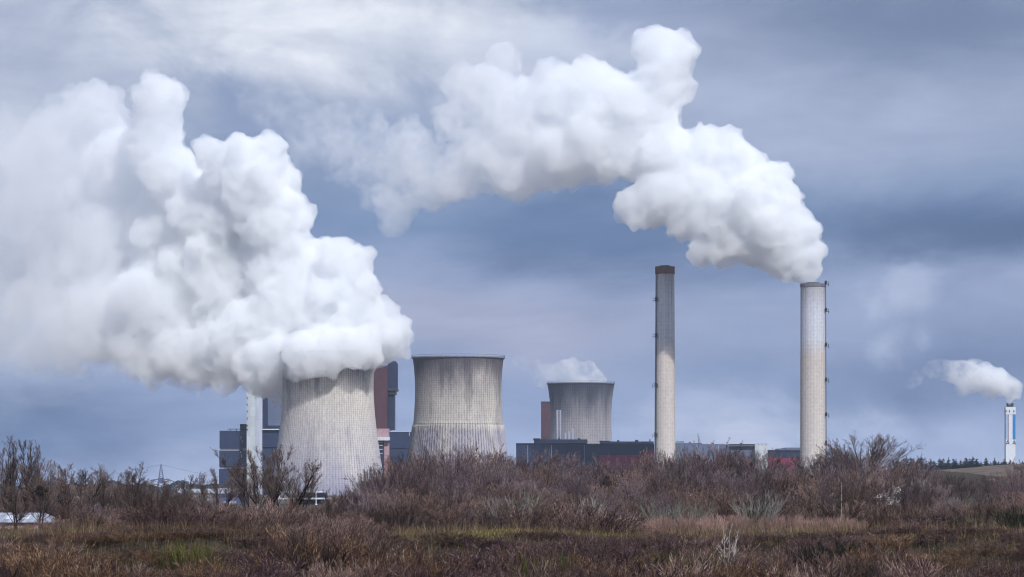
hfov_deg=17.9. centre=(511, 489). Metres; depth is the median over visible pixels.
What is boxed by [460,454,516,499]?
bare shrub
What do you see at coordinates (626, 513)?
twiggy bush
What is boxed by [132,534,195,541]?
bramble bush
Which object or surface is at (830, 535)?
bramble bush
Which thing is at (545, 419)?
boiler house
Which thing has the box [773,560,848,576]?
scrub bush
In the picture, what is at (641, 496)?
bare shrub
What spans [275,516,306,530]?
scrub bush
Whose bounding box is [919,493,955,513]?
bare shrub
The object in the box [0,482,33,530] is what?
tree
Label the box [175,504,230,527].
scrub bush
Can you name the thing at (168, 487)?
tree
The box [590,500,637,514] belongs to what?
bare shrub
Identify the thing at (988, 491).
bare shrub
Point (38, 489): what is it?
bird nest
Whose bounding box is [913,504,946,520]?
bare shrub
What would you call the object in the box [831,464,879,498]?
bare shrub
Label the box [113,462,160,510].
tree
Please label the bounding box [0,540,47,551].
bramble bush
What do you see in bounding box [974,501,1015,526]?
bare shrub
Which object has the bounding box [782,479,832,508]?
bare shrub
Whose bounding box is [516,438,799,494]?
turbine hall
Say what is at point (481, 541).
bramble bush
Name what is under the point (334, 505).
bare shrub
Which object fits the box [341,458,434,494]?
bare shrub
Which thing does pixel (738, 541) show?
scrub bush
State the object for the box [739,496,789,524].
bare shrub
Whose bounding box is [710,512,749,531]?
russet bush
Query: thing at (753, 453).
bare shrub
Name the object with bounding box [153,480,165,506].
tree
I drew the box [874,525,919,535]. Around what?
bramble bush
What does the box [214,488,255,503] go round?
warehouse
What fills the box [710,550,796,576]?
bramble bush
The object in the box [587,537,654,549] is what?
bramble bush
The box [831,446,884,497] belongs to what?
bare shrub
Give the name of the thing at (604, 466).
bare shrub
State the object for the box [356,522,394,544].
scrub bush
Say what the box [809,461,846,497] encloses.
bare shrub
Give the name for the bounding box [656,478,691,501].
bare shrub
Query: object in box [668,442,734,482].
bare shrub
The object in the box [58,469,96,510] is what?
tree
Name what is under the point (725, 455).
bare shrub
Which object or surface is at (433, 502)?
bare shrub
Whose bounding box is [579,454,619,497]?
bare shrub
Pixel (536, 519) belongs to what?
scrub bush
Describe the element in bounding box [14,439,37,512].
poplar tree
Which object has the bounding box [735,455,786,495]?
bare shrub
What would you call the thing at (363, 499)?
bare shrub
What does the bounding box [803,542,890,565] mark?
bramble bush
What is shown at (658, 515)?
willow bush
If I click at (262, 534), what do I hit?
bramble bush
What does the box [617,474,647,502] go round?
bare shrub
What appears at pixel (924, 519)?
evergreen bush
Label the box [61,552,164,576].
bramble bush
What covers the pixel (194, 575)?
bramble bush
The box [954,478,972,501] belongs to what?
bare shrub
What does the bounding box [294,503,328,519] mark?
bare shrub
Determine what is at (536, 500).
bare shrub
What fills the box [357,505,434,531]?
bare shrub
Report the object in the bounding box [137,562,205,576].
bramble bush
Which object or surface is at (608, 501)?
bare shrub
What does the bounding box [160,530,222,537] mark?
bramble bush
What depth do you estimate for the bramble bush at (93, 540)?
243.88 m
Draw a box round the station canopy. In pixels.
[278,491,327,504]
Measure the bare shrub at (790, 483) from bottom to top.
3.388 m
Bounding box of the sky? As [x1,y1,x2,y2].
[0,0,1023,488]
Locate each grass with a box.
[0,502,1014,537]
[2,528,1015,553]
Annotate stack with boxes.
[1004,403,1015,463]
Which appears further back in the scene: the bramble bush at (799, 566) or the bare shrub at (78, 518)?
the bare shrub at (78, 518)
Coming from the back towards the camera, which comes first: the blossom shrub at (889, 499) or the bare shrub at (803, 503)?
the bare shrub at (803, 503)
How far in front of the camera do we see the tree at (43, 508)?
284.57 m
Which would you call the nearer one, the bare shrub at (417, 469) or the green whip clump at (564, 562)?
the green whip clump at (564, 562)
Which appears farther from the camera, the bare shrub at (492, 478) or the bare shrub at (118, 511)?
the bare shrub at (492, 478)
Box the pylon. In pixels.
[146,464,178,496]
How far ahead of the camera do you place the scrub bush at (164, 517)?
258.42 m
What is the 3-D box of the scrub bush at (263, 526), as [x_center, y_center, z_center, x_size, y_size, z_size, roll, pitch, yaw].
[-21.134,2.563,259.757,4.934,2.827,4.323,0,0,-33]
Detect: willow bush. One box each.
[478,487,558,529]
[554,494,613,532]
[637,499,690,531]
[669,500,717,530]
[730,490,787,528]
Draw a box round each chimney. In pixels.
[652,265,675,489]
[800,280,828,476]
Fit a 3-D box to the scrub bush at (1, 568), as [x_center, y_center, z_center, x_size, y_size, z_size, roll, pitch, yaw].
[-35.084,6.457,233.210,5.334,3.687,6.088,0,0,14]
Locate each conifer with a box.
[896,456,911,469]
[930,461,937,469]
[939,459,947,469]
[945,457,952,468]
[950,458,960,468]
[967,456,978,467]
[973,459,980,466]
[983,457,988,465]
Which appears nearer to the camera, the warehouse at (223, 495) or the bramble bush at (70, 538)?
the bramble bush at (70, 538)
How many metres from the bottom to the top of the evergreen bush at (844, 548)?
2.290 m
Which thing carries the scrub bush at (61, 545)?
on the ground at (986, 471)
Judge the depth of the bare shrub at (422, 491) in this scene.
305.02 m
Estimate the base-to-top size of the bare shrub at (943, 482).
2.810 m
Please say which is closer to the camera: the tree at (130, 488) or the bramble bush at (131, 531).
the bramble bush at (131, 531)
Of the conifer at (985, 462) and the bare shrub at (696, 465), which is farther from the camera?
the conifer at (985, 462)
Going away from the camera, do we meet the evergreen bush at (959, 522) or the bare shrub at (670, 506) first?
the evergreen bush at (959, 522)
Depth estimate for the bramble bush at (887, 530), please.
248.15 m
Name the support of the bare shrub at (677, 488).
on the ground at (986, 471)
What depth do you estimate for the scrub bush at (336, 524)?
246.62 m
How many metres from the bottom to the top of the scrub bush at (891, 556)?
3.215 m
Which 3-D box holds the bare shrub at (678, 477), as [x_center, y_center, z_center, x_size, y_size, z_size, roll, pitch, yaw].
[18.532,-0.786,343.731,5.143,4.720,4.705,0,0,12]
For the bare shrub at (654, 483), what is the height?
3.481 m
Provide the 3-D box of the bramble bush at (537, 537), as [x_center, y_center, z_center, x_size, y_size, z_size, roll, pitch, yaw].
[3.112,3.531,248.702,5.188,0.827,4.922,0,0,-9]
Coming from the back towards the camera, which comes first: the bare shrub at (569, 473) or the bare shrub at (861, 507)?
the bare shrub at (569, 473)
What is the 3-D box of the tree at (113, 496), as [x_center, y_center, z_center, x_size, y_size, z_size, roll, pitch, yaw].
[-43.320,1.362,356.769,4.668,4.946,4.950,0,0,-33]
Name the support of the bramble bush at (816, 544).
on the ground at (986, 471)
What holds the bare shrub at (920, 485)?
on the ground at (986, 471)
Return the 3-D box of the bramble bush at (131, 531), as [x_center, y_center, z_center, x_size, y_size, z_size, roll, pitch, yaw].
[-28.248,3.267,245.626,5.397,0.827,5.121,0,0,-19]
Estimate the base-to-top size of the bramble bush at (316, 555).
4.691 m
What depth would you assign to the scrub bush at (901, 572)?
230.41 m
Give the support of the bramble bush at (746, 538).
on the ground at (986, 471)
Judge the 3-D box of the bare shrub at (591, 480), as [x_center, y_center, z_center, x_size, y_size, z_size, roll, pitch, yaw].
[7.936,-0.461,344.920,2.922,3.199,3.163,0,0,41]
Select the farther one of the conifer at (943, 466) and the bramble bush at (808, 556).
the conifer at (943, 466)
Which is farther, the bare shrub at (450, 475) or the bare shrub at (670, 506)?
the bare shrub at (450, 475)
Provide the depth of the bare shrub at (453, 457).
374.94 m
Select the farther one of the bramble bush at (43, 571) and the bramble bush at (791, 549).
the bramble bush at (791, 549)
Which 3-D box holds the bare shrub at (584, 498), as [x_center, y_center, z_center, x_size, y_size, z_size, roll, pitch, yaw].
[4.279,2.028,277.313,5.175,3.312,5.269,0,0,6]
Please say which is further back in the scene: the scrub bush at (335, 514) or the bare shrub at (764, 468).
the bare shrub at (764, 468)
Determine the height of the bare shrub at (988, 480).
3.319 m
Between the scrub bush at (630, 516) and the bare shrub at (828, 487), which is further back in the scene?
the bare shrub at (828, 487)
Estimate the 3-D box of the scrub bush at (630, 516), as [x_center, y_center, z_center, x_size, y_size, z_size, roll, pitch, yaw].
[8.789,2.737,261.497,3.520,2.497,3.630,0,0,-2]
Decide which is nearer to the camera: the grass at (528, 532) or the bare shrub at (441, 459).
the grass at (528, 532)
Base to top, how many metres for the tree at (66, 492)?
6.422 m
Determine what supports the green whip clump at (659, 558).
on the ground at (986, 471)
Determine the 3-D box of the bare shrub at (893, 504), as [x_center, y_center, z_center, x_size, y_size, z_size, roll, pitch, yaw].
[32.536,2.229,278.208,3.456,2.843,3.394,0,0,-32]
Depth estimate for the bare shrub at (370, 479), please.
397.67 m
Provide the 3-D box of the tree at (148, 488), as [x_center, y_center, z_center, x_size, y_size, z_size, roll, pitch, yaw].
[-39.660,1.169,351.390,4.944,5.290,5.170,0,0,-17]
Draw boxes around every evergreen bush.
[785,543,838,570]
[811,539,857,562]
[833,560,886,576]
[906,514,961,527]
[932,516,982,527]
[985,505,1023,530]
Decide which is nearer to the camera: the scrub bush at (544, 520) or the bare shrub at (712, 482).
the scrub bush at (544, 520)
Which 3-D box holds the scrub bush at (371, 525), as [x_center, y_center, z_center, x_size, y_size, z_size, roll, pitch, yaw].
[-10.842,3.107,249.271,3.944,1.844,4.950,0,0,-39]
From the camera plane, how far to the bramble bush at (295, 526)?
248.40 m
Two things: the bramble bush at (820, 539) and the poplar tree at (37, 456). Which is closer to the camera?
the bramble bush at (820, 539)
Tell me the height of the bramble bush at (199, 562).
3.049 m
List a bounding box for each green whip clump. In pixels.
[150,540,187,574]
[169,536,213,570]
[169,543,192,559]
[192,542,209,557]
[194,546,228,573]
[508,549,571,576]
[516,550,584,576]
[536,556,594,576]
[640,548,686,570]
[659,548,696,562]
[666,550,712,569]
[680,551,732,575]
[681,546,719,569]
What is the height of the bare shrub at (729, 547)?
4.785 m
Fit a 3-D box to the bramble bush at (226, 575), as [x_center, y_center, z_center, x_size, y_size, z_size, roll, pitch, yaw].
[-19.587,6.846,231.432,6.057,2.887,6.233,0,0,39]
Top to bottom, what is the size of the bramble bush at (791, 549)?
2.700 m
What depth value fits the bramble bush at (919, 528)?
248.99 m
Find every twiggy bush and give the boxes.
[528,503,579,518]
[549,498,598,517]
[580,500,626,519]
[604,505,640,529]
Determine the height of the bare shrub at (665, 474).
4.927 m
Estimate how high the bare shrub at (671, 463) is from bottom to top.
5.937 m
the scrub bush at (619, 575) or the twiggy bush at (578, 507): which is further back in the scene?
the twiggy bush at (578, 507)
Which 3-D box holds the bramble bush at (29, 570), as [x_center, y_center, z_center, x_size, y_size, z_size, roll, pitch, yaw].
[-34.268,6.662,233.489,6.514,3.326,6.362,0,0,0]
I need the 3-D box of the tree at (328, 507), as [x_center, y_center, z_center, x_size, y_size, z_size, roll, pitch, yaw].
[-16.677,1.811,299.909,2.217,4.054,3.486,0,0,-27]
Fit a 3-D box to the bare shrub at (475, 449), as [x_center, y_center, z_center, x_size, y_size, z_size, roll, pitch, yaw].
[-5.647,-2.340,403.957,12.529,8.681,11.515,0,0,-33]
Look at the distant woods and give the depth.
2965.18 m
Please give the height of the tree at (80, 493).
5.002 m
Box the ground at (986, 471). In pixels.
[0,464,1023,576]
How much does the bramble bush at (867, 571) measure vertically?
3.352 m
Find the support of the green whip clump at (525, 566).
on the ground at (986, 471)
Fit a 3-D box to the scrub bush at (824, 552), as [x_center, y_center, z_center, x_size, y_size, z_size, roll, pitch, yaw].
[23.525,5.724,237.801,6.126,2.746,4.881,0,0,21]
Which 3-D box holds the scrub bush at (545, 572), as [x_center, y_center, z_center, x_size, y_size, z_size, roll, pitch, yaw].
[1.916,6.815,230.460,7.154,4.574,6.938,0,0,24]
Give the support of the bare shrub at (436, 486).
on the ground at (986, 471)
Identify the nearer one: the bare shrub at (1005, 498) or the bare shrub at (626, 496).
the bare shrub at (1005, 498)
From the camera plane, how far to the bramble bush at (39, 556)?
235.56 m
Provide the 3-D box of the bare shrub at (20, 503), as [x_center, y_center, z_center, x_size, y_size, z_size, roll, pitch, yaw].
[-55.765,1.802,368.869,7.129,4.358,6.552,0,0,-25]
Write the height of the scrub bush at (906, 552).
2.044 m
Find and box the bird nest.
[34,485,47,495]
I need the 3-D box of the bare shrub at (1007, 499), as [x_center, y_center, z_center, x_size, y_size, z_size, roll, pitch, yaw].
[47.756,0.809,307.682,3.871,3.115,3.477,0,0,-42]
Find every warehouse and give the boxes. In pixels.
[178,489,215,501]
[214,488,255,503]
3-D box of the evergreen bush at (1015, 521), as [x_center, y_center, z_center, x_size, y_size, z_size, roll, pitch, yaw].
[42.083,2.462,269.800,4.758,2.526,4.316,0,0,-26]
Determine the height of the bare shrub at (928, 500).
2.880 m
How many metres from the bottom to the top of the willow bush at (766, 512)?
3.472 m
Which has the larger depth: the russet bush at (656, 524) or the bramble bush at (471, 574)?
the russet bush at (656, 524)
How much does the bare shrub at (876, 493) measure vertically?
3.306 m
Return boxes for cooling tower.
[270,348,382,494]
[407,354,508,489]
[547,381,614,443]
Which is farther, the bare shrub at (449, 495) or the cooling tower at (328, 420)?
the cooling tower at (328, 420)
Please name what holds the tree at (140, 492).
on the ground at (986, 471)
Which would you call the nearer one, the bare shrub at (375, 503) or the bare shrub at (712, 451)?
the bare shrub at (375, 503)
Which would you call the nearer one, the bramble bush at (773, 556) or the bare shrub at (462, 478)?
the bramble bush at (773, 556)
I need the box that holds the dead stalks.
[0,516,1023,575]
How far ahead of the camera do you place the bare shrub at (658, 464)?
368.56 m
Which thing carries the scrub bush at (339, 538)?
on the ground at (986, 471)
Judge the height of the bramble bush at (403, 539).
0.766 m
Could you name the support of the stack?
on the ground at (986, 471)
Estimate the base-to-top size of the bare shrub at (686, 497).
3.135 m
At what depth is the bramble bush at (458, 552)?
238.34 m
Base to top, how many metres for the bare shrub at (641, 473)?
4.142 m
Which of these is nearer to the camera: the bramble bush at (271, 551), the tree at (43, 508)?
the bramble bush at (271, 551)
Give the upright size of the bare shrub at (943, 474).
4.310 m
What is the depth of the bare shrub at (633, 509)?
278.74 m
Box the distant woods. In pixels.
[0,480,218,492]
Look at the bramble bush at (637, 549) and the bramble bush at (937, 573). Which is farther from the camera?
the bramble bush at (637, 549)
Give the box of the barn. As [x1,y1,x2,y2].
[0,513,62,528]
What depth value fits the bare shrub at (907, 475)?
368.12 m
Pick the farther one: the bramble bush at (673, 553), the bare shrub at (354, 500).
the bare shrub at (354, 500)
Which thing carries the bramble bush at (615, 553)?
on the ground at (986, 471)
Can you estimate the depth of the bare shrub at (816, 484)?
322.12 m
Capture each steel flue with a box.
[556,410,557,438]
[559,410,560,438]
[571,429,573,438]
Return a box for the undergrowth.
[0,508,1023,576]
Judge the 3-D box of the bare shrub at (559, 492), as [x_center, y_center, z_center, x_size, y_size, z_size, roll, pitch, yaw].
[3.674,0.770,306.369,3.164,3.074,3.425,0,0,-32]
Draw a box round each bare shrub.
[0,488,37,512]
[4,501,40,512]
[54,500,84,527]
[66,506,96,530]
[75,511,118,528]
[76,504,112,520]
[104,505,143,525]
[194,490,250,517]
[195,502,231,513]
[225,507,265,521]
[250,503,280,517]
[258,502,313,519]
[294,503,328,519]
[309,506,335,521]
[318,497,352,515]
[327,487,354,503]
[330,489,380,513]
[330,503,363,519]
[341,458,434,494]
[343,473,385,502]
[345,488,385,511]
[347,488,390,522]
[350,469,418,513]
[350,470,383,496]
[353,462,415,493]
[354,503,388,524]
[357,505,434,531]
[359,509,411,528]
[360,493,394,525]
[363,480,400,509]
[364,457,437,493]
[367,481,440,527]
[372,484,408,512]
[374,501,424,525]
[379,453,448,490]
[384,474,435,513]
[386,448,445,479]
[386,470,429,500]
[391,496,436,527]
[393,446,464,506]
[393,454,440,505]
[396,490,464,528]
[397,446,476,482]
[398,508,461,530]
[401,469,447,502]
[402,516,426,528]
[407,438,513,494]
[409,451,478,497]
[411,497,459,529]
[418,471,456,503]
[421,490,491,529]
[422,504,478,530]
[423,437,483,497]
[433,478,487,526]
[435,463,471,500]
[439,480,510,512]
[443,458,504,492]
[443,477,478,505]
[450,497,512,527]
[450,504,511,530]
[453,505,487,530]
[454,468,493,507]
[457,452,508,495]
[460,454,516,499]
[467,440,506,480]
[468,472,511,506]
[473,484,544,515]
[476,512,507,528]
[477,445,530,495]
[479,448,538,496]
[480,489,534,528]
[483,470,522,506]
[484,456,521,498]
[494,483,539,507]
[498,454,553,489]
[500,474,538,503]
[505,460,589,495]
[510,449,564,488]
[510,486,548,508]
[511,464,545,494]
[514,482,551,503]
[515,493,561,509]
[519,466,577,498]
[528,448,586,495]
[528,487,574,506]
[534,474,563,498]
[534,483,562,506]
[542,495,588,510]
[543,448,609,493]
[543,456,597,496]
[553,492,613,514]
[554,467,584,493]
[554,471,590,503]
[563,477,594,502]
[571,467,611,493]
[572,483,600,507]
[573,473,602,493]
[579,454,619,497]
[580,483,611,501]
[587,491,626,511]
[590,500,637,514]
[591,463,620,493]
[591,485,618,507]
[598,486,620,503]
[599,470,626,497]
[604,464,657,496]
[605,462,647,497]
[612,495,660,522]
[613,485,638,514]
[614,458,650,495]
[615,493,653,518]
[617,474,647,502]
[620,448,676,497]
[628,467,674,498]
[629,484,667,511]
[630,453,688,486]
[633,487,671,515]
[641,460,695,496]
[643,469,676,501]
[645,495,678,527]
[646,450,697,486]
[646,478,703,516]
[648,449,692,488]
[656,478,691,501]
[656,488,696,518]
[664,493,711,525]
[666,460,710,494]
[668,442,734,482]
[672,484,734,520]
[674,446,713,491]
[679,441,758,495]
[683,493,744,527]
[684,461,727,498]
[685,469,728,504]
[686,434,732,467]
[687,470,717,494]
[689,481,757,522]
[693,477,745,511]
[696,452,747,490]
[696,466,739,497]
[699,449,782,493]
[701,442,761,485]
[708,497,758,527]
[716,527,740,565]
[718,476,754,512]
[724,470,757,504]
[730,462,773,491]
[733,472,793,505]
[734,447,774,489]
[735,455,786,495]
[738,481,773,520]
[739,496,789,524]
[745,455,793,478]
[746,482,781,507]
[751,467,785,491]
[759,462,800,497]
[760,488,799,516]
[763,497,811,526]
[764,476,796,499]
[768,487,798,507]
[776,468,810,496]
[777,451,841,490]
[778,495,824,519]
[781,458,843,493]
[782,460,815,496]
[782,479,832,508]
[786,479,810,500]
[786,499,835,530]
[790,470,840,495]
[799,475,841,504]
[802,497,864,530]
[805,449,867,490]
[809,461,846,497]
[814,478,851,505]
[818,470,864,505]
[819,452,862,497]
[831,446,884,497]
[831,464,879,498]
[832,480,880,506]
[833,483,883,521]
[833,495,888,527]
[843,456,885,487]
[846,455,922,493]
[852,476,897,508]
[856,461,889,496]
[859,477,904,507]
[864,486,896,513]
[868,452,901,481]
[875,500,911,525]
[882,454,938,497]
[883,470,911,490]
[883,482,921,519]
[887,486,931,510]
[890,481,920,499]
[892,464,919,489]
[905,478,933,495]
[908,490,939,514]
[910,478,936,503]
[913,475,938,491]
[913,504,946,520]
[918,465,945,496]
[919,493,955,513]
[927,476,967,497]
[929,503,967,524]
[933,495,964,518]
[934,482,951,500]
[939,471,964,496]
[945,482,978,497]
[946,497,973,515]
[947,497,1005,526]
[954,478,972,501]
[954,491,968,501]
[956,503,982,520]
[965,474,980,495]
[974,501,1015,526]
[979,473,999,495]
[979,480,1000,497]
[980,504,1004,520]
[987,491,1023,516]
[992,473,1021,497]
[995,485,1023,505]
[996,466,1023,498]
[999,468,1023,496]
[1001,477,1023,501]
[1003,500,1023,520]
[1005,462,1023,483]
[1006,492,1023,511]
[1012,458,1023,480]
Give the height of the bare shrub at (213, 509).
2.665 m
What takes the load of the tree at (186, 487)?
on the ground at (986, 471)
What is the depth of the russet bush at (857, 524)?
261.72 m
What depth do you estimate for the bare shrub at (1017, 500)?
295.71 m
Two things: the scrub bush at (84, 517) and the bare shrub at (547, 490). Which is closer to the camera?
the scrub bush at (84, 517)
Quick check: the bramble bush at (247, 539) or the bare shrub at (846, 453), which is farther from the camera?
the bare shrub at (846, 453)
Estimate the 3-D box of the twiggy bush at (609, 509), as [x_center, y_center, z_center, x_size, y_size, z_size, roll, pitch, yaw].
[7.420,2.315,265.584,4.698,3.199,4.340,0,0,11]
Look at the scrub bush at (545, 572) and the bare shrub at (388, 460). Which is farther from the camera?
the bare shrub at (388, 460)
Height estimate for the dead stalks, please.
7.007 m
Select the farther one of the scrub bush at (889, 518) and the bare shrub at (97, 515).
the bare shrub at (97, 515)
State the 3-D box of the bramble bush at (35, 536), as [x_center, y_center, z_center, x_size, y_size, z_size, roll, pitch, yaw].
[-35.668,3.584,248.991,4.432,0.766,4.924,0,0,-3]
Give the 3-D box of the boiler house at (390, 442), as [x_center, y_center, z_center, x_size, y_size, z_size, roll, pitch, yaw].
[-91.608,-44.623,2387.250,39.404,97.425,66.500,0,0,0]
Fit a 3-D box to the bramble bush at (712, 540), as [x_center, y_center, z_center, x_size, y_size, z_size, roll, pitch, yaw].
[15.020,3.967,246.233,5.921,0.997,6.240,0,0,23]
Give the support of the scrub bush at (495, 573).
on the ground at (986, 471)
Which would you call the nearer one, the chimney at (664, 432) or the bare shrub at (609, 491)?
the bare shrub at (609, 491)
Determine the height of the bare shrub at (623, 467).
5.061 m
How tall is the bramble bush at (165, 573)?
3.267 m
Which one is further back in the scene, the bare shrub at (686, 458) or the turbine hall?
the turbine hall
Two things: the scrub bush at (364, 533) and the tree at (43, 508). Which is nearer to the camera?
the scrub bush at (364, 533)
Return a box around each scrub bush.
[0,537,21,557]
[0,556,56,576]
[9,544,64,571]
[33,539,89,555]
[34,514,77,531]
[50,499,95,530]
[65,508,110,530]
[87,507,127,528]
[106,562,154,576]
[109,499,238,531]
[109,514,146,529]
[118,547,150,555]
[119,500,182,524]
[125,496,195,527]
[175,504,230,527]
[198,502,243,526]
[201,548,236,554]
[208,512,254,531]
[224,507,279,530]
[231,496,306,531]
[252,508,303,530]
[269,529,370,576]
[274,515,340,547]
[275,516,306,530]
[277,566,335,576]
[289,501,349,532]
[295,521,364,543]
[298,534,367,568]
[300,552,365,576]
[308,521,421,569]
[308,557,394,576]
[309,513,342,528]
[316,518,394,564]
[322,519,358,536]
[323,518,374,541]
[331,517,379,541]
[335,510,407,529]
[335,560,407,576]
[339,510,371,524]
[347,520,391,536]
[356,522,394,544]
[459,540,556,575]
[476,555,575,576]
[477,562,546,576]
[499,497,560,530]
[509,502,584,529]
[509,541,547,557]
[531,500,608,534]
[539,537,611,569]
[540,560,666,576]
[552,504,654,534]
[556,499,609,532]
[562,532,623,559]
[566,556,622,573]
[587,559,656,576]
[602,509,640,534]
[623,549,721,576]
[630,545,684,571]
[635,528,685,547]
[665,560,738,576]
[670,536,736,570]
[676,535,717,551]
[690,539,737,554]
[698,543,769,570]
[714,534,749,549]
[727,545,765,565]
[751,561,826,576]
[754,553,893,576]
[757,549,809,575]
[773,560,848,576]
[792,549,869,575]
[818,563,887,576]
[822,543,910,574]
[837,534,884,546]
[846,512,882,529]
[866,501,921,527]
[871,501,924,527]
[873,551,983,576]
[886,538,928,544]
[887,513,953,528]
[899,550,918,566]
[909,533,954,541]
[911,505,967,528]
[957,525,1002,532]
[966,539,1011,549]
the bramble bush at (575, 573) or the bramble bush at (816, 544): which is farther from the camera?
the bramble bush at (816, 544)
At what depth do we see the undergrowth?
245.20 m
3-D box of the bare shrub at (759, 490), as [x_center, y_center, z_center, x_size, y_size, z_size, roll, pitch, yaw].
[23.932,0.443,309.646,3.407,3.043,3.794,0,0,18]
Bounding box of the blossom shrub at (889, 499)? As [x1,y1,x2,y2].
[862,486,904,517]
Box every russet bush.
[624,516,658,532]
[641,515,674,533]
[658,515,694,534]
[674,512,714,533]
[696,516,728,534]
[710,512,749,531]
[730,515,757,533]
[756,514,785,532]
[773,513,802,530]
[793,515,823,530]
[812,515,841,529]
[827,514,857,529]
[844,519,868,528]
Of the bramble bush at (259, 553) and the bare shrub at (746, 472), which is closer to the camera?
the bramble bush at (259, 553)
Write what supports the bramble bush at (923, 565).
on the ground at (986, 471)
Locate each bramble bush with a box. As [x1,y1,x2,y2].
[0,536,38,547]
[0,536,40,543]
[0,538,111,576]
[0,539,47,563]
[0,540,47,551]
[0,551,32,575]
[0,559,35,576]
[0,559,67,576]
[3,551,84,576]
[9,560,113,576]
[15,547,128,573]
[16,531,66,538]
[20,541,66,548]
[20,557,135,576]
[27,537,90,545]
[41,531,110,548]
[52,550,115,576]
[56,559,137,576]
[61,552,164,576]
[65,551,133,568]
[69,530,117,537]
[71,537,110,543]
[89,529,139,536]
[90,532,138,543]
[99,552,135,559]
[105,530,161,542]
[107,528,163,535]
[128,546,190,566]
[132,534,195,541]
[134,565,179,576]
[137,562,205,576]
[148,530,199,537]
[156,566,226,576]
[159,525,226,532]
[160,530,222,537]
[161,555,224,568]
[172,554,258,576]
[183,527,243,534]
[189,529,243,537]
[195,546,278,571]
[205,568,266,576]
[213,536,268,544]
[216,551,288,576]
[216,554,324,576]
[219,533,295,545]
[223,528,280,536]
[226,541,307,569]
[233,550,278,560]
[244,521,366,575]
[248,542,311,570]
[253,566,323,576]
[272,520,333,536]
[325,540,434,576]
[356,562,454,576]
[360,563,420,576]
[364,553,443,576]
[368,560,478,576]
[381,537,426,543]
[386,538,462,545]
[397,544,448,576]
[398,547,487,576]
[410,530,481,538]
[413,546,509,574]
[418,539,541,576]
[425,535,491,543]
[434,549,512,576]
[438,539,505,546]
[442,563,499,576]
[461,536,520,550]
[465,568,508,576]
[478,537,536,551]
[484,543,573,574]
[495,542,597,576]
[502,531,563,536]
[514,538,576,555]
[514,556,603,575]
[524,530,612,567]
[529,531,582,539]
[537,538,601,548]
[545,558,593,576]
[555,538,653,576]
[558,563,614,576]
[564,553,688,576]
[585,562,713,576]
[586,556,725,576]
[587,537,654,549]
[591,546,639,562]
[596,555,680,575]
[601,536,650,543]
[610,540,669,558]
[632,537,749,575]
[639,550,723,574]
[642,531,702,555]
[660,534,701,540]
[676,562,770,576]
[681,536,735,544]
[699,533,758,541]
[710,534,769,540]
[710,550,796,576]
[719,557,773,576]
[720,558,824,576]
[726,540,785,549]
[733,533,791,541]
[737,550,790,570]
[747,533,809,540]
[761,556,842,576]
[771,536,843,560]
[779,532,827,539]
[787,543,844,572]
[788,535,846,542]
[794,541,839,547]
[803,530,877,538]
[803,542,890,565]
[821,560,930,576]
[823,529,876,552]
[836,542,921,573]
[840,527,882,535]
[847,533,900,540]
[852,547,941,575]
[855,532,916,551]
[858,526,925,533]
[868,561,934,576]
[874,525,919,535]
[895,556,945,574]
[899,525,939,531]
[908,553,961,560]
[909,564,976,576]
[915,526,968,533]
[917,534,976,541]
[929,563,1006,576]
[931,551,979,572]
[932,527,999,535]
[935,526,999,532]
[936,545,1010,555]
[959,557,1023,576]
[972,558,1023,576]
[973,558,1023,576]
[981,548,1023,555]
[993,529,1023,545]
[999,544,1023,561]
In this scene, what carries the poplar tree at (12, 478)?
on the ground at (986, 471)
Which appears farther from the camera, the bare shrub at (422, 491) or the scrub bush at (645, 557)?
the bare shrub at (422, 491)
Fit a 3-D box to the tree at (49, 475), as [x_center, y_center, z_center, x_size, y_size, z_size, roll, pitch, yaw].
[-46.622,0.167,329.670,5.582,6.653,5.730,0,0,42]
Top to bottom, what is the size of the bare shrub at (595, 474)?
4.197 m
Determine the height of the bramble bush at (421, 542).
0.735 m
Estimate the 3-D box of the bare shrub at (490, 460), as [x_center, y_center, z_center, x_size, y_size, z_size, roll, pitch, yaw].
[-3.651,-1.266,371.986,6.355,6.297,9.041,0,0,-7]
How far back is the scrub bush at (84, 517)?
262.80 m
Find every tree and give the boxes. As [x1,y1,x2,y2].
[0,436,22,503]
[0,447,16,512]
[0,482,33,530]
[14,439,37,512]
[15,459,76,514]
[17,461,108,519]
[23,471,65,529]
[24,439,45,512]
[29,486,57,512]
[53,468,64,506]
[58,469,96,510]
[58,486,67,510]
[70,482,96,513]
[75,477,111,510]
[79,470,96,503]
[89,463,129,514]
[105,482,125,514]
[110,478,138,511]
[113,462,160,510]
[126,474,137,505]
[126,483,164,513]
[133,477,162,511]
[139,480,187,511]
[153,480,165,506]
[161,477,173,500]
[164,491,192,515]
[165,478,209,505]
[180,475,194,509]
[181,490,214,511]
[192,466,238,508]
[193,471,211,507]
[210,446,322,514]
[223,444,296,511]
[229,465,280,510]
[276,462,318,510]
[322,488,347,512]
[811,446,866,470]
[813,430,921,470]
[817,449,836,473]
[837,480,844,525]
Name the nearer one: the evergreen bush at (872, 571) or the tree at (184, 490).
the evergreen bush at (872, 571)
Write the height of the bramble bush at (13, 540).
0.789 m
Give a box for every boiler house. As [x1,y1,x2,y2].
[219,354,282,494]
[374,361,410,473]
[541,401,549,438]
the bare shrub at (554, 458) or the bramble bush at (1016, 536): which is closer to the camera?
the bramble bush at (1016, 536)
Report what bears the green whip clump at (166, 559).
on the ground at (986, 471)
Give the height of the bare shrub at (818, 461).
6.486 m
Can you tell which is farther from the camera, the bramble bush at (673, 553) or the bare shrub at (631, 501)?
the bare shrub at (631, 501)
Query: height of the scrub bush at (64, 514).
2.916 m

